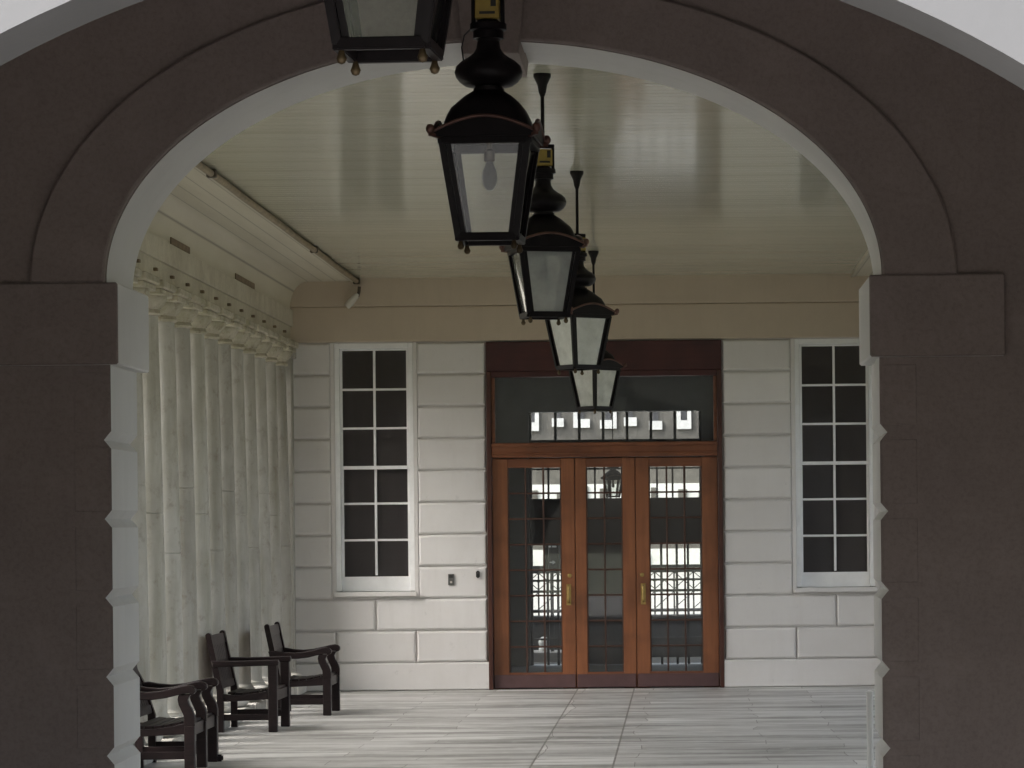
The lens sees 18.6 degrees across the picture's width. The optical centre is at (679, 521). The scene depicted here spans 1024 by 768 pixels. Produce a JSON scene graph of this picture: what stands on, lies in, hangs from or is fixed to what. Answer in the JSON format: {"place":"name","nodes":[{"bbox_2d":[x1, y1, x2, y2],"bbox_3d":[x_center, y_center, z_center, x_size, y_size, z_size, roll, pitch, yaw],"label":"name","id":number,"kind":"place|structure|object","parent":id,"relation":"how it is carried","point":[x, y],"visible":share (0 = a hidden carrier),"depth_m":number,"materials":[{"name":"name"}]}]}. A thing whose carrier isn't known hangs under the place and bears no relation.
{"place":"outdoors","nodes":[
{"label":"outdoors","id":0,"kind":"place"},
{"bbox_2d":[144,686,880,767],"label":"floor","id":1,"kind":"structure","parent":0,"point":[776,727],"depth_m":28.42,"materials":[{"name":"stone"}]},
{"bbox_2d":[133,267,152,765],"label":"stone column","id":2,"kind":"structure","parent":1,"relation":"on","point":[138,272],"depth_m":24.91,"materials":[{"name":"white stone"}]},
{"bbox_2d":[131,271,162,746],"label":"stone column","id":3,"kind":"structure","parent":1,"relation":"on","point":[147,283],"depth_m":25.54,"materials":[{"name":"white stone"}]},
{"bbox_2d":[142,279,183,740],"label":"stone column","id":4,"kind":"structure","parent":1,"relation":"on","point":[160,295],"depth_m":26.35,"materials":[{"name":"white stone"}]},
{"bbox_2d":[158,287,191,717],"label":"stone column","id":5,"kind":"structure","parent":1,"relation":"on","point":[171,309],"depth_m":27.20,"materials":[{"name":"white stone"}]},
{"bbox_2d":[133,664,222,767],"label":"armchair","id":6,"kind":"object","parent":1,"relation":"on","point":[198,747],"visible":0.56,"depth_m":24.53,"materials":[{"name":"brown wood"}]},
{"bbox_2d":[174,294,206,714],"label":"stone column","id":7,"kind":"structure","parent":1,"relation":"on","point":[186,316],"depth_m":28.07,"materials":[{"name":"white stone"}]},
{"bbox_2d":[190,301,229,728],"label":"stone column","id":8,"kind":"structure","parent":1,"relation":"on","point":[201,322],"depth_m":28.92,"materials":[{"name":"white stone"}]},
{"bbox_2d":[204,307,241,725],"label":"stone column","id":9,"kind":"structure","parent":1,"relation":"on","point":[215,328],"depth_m":29.79,"materials":[{"name":"white stone"}]},
{"bbox_2d":[218,314,254,708],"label":"stone column","id":10,"kind":"structure","parent":1,"relation":"on","point":[229,332],"depth_m":30.65,"materials":[{"name":"white stone"}]},
{"bbox_2d":[205,630,291,732],"bbox_3d":[-4.012,1.479,29.075,0.673,0.916,0.860,-1,0,1],"label":"armchair","id":11,"kind":"object","parent":1,"relation":"on","point":[224,663],"visible":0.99,"depth_m":28.68,"materials":[{"name":"brown wood"}]},
{"bbox_2d":[231,319,265,708],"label":"stone column","id":12,"kind":"structure","parent":1,"relation":"on","point":[242,336],"depth_m":31.51,"materials":[{"name":"white stone"}]},
{"bbox_2d":[243,325,268,708],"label":"stone column","id":13,"kind":"structure","parent":1,"relation":"on","point":[253,342],"depth_m":32.37,"materials":[{"name":"white stone"}]},
{"bbox_2d":[255,330,278,684],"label":"stone column","id":14,"kind":"structure","parent":1,"relation":"on","point":[264,347],"depth_m":33.22,"materials":[{"name":"white stone"}]},
{"bbox_2d":[266,335,296,694],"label":"stone column","id":15,"kind":"structure","parent":1,"relation":"on","point":[276,350],"depth_m":34.09,"materials":[{"name":"white stone"}]},
{"bbox_2d":[276,339,306,694],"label":"stone column","id":16,"kind":"structure","parent":1,"relation":"on","point":[285,355],"depth_m":34.95,"materials":[{"name":"white stone"}]},
{"bbox_2d":[264,622,340,715],"bbox_3d":[-3.805,1.477,31.505,0.668,0.916,0.860,-1,0,0],"label":"armchair","id":17,"kind":"object","parent":1,"relation":"on","point":[328,679],"visible":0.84,"depth_m":31.09,"materials":[{"name":"brown wood"}]},
{"bbox_2d":[866,690,873,767],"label":"thin post","id":18,"kind":"object","parent":1,"relation":"on","point":[869,703],"visible":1,"depth_m":15.45,"materials":[{"name":"grey metal"}]},
{"bbox_2d":[538,637,546,650],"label":"bollard","id":19,"kind":"object","parent":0,"point":[541,642],"visible":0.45,"depth_m":43.35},
{"bbox_2d":[532,411,699,567],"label":"building","id":20,"kind":"structure","parent":0,"point":[687,424],"depth_m":140.30,"materials":[{"name":"grey brick"}]},
{"bbox_2d":[532,413,538,430],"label":"window","id":21,"kind":"structure","parent":20,"relation":"in","point":[535,416],"depth_m":140.15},
{"bbox_2d":[552,413,563,426],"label":"window","id":22,"kind":"structure","parent":20,"relation":"in","point":[560,421],"depth_m":140.13,"materials":[{"name":"white glass"}]},
{"bbox_2d":[573,412,589,427],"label":"window","id":23,"kind":"structure","parent":20,"relation":"in","point":[585,423],"depth_m":140.13,"materials":[{"name":"white glass"}]},
{"bbox_2d":[600,412,616,428],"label":"window","id":24,"kind":"structure","parent":20,"relation":"in","point":[608,422],"depth_m":140.13,"materials":[{"name":"white glass"}]},
{"bbox_2d":[624,412,636,425],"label":"window","id":25,"kind":"structure","parent":20,"relation":"in","point":[632,421],"depth_m":140.13,"materials":[{"name":"white glass"}]},
{"bbox_2d":[649,412,661,429],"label":"window","id":26,"kind":"structure","parent":20,"relation":"in","point":[656,425],"depth_m":140.13,"materials":[{"name":"white glass"}]},
{"bbox_2d":[677,411,690,428],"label":"window","id":27,"kind":"structure","parent":20,"relation":"in","point":[682,423],"depth_m":140.13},
{"bbox_2d":[533,572,700,615],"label":"terrace","id":28,"kind":"structure","parent":0,"point":[671,598],"depth_m":85.18,"materials":[{"name":"white"}]},
{"bbox_2d":[534,657,700,663],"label":"path","id":29,"kind":"structure","parent":0,"point":[681,659],"depth_m":43.15,"materials":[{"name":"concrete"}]},
{"bbox_2d":[534,650,561,661],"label":"stone block","id":30,"kind":"structure","parent":29,"relation":"on","point":[538,656],"depth_m":43.01,"materials":[{"name":"grey stone"}]},
{"bbox_2d":[545,545,560,651],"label":"notice board","id":31,"kind":"object","parent":29,"relation":"on","point":[552,558],"visible":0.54,"depth_m":43.21,"materials":[{"name":"plastic"}]},
{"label":"ground","id":32,"kind":"structure","parent":0,"visible":0},
{"bbox_2d":[0,0,1023,767],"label":"arch wall","id":33,"kind":"structure","parent":32,"relation":"on","point":[118,126],"depth_m":14.56,"materials":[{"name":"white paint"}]},
{"bbox_2d":[0,0,1023,89],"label":"arch","id":34,"kind":"structure","parent":32,"relation":"on","point":[988,34],"depth_m":7.28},
{"bbox_2d":[286,274,880,691],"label":"house","id":35,"kind":"structure","parent":32,"relation":"on","point":[416,453],"depth_m":35.60,"materials":[{"name":"white paint"}]},
{"bbox_2d":[334,343,416,596],"bbox_3d":[-3.487,-0.591,35.661,0.943,2.897,0.236,-1,0,0],"label":"window","id":36,"kind":"structure","parent":35,"relation":"in","point":[349,586],"depth_m":35.68,"materials":[{"name":"white paint"}]},
{"bbox_2d":[448,574,453,584],"bbox_3d":[-2.610,0.661,35.583,0.069,0.126,0.022,-1,0,0],"label":"intercom panel","id":37,"kind":"object","parent":35,"relation":"attached to","point":[450,579],"visible":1,"depth_m":35.58,"materials":[{"name":"grey metal"}]},
{"bbox_2d":[135,64,872,338],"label":"colonnade roof","id":38,"kind":"structure","parent":35,"relation":"attached to","point":[350,179],"depth_m":26.65,"materials":[{"name":"beige paint"}]},
{"bbox_2d":[195,162,359,283],"bbox_3d":[-3.679,-2.734,25.433,0.078,0.068,20.164,-1,0,0],"label":"conduit pipe","id":39,"kind":"object","parent":38,"relation":"attached to","point":[216,177],"visible":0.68,"depth_m":27.89,"materials":[{"name":"beige metal"}]},
{"bbox_2d":[344,286,360,308],"bbox_3d":[-3.722,-2.543,35.457,0.195,0.257,0.082,-1,0,0],"label":"spot lamp","id":40,"kind":"object","parent":39,"relation":"attached to","point":[351,301],"visible":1,"depth_m":35.43,"materials":[{"name":"white metal"}]},
{"bbox_2d":[499,73,588,325],"bbox_3d":[-0.854,-2.015,19.500,0.483,1.565,0.482,-1,0,-14],"label":"hanging lantern","id":41,"kind":"object","parent":38,"relation":"hanging from","point":[549,233],"visible":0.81,"depth_m":19.40,"materials":[{"name":"black metal"}]},
{"bbox_2d":[538,170,618,374],"bbox_3d":[-0.817,-1.987,24.917,0.483,1.623,0.482,-1,0,-37],"label":"hanging lantern","id":42,"kind":"object","parent":38,"relation":"hanging from","point":[578,340],"visible":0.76,"depth_m":24.82,"materials":[{"name":"black metal"}]},
{"bbox_2d":[568,251,626,413],"bbox_3d":[-0.888,-1.957,32.266,0.482,1.680,0.483,-1,0,43],"label":"hanging lantern","id":43,"kind":"object","parent":38,"relation":"hanging from","point":[593,390],"visible":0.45,"depth_m":32.18,"materials":[{"name":"white glass"}]},
{"bbox_2d":[492,458,576,688],"bbox_3d":[-1.666,0.593,35.640,0.938,2.629,0.129,-1,0,0],"label":"door leaf","id":44,"kind":"structure","parent":35,"relation":"in","point":[503,677],"depth_m":35.65,"materials":[{"name":"brown wood"}]},
{"bbox_2d":[575,457,636,687],"bbox_3d":[-0.847,0.585,35.669,0.683,2.629,0.071,-1,0,0],"label":"door leaf","id":45,"kind":"structure","parent":35,"relation":"in","point":[627,678],"depth_m":35.65,"materials":[{"name":"brown wood"}]},
{"bbox_2d":[600,408,620,498],"bbox_3d":[-0.869,-1.601,40.045,0.266,2.622,0.265,-1,0,-17],"label":"hanging lantern","id":46,"kind":"object","parent":35,"relation":"hanging from","point":[612,473],"visible":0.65,"depth_m":39.99,"materials":[{"name":"black metal"}]},
{"bbox_2d":[635,457,719,686],"bbox_3d":[-0.029,0.576,35.640,0.938,2.629,0.129,-1,0,0],"label":"door leaf","id":47,"kind":"structure","parent":35,"relation":"in","point":[709,676],"depth_m":35.65,"materials":[{"name":"brown wood"}]},
{"bbox_2d":[794,338,877,592],"bbox_3d":[1.768,-0.644,35.661,0.943,2.897,0.236,-1,0,0],"label":"window","id":48,"kind":"structure","parent":35,"relation":"in","point":[810,581],"depth_m":35.68,"materials":[{"name":"white paint"}]},
{"bbox_2d":[534,614,700,656],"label":"wall","id":49,"kind":"structure","parent":32,"relation":"on","point":[695,631],"depth_m":44.27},
{"bbox_2d":[533,564,699,615],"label":"railing","id":50,"kind":"object","parent":49,"relation":"on","point":[654,590],"visible":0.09,"depth_m":44.42,"materials":[{"name":"metal"}]},
{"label":"pavement","id":51,"kind":"structure","parent":0,"visible":0},
{"bbox_3d":[-0.863,-0.998,11.098,8.280,6.153,6.923,-1,0,0],"label":"passage","id":52,"kind":"object","parent":51,"relation":"on","visible":0},
{"bbox_2d":[324,0,452,75],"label":"hanging lantern","id":53,"kind":"object","parent":52,"relation":"hanging from","point":[426,42],"visible":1,"depth_m":8.59,"materials":[{"name":"black paint"}]},
{"bbox_2d":[426,0,550,254],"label":"hanging lantern","id":54,"kind":"object","parent":52,"relation":"hanging from","point":[488,117],"visible":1,"depth_m":13.15,"materials":[{"name":"black metal"}]}
]}

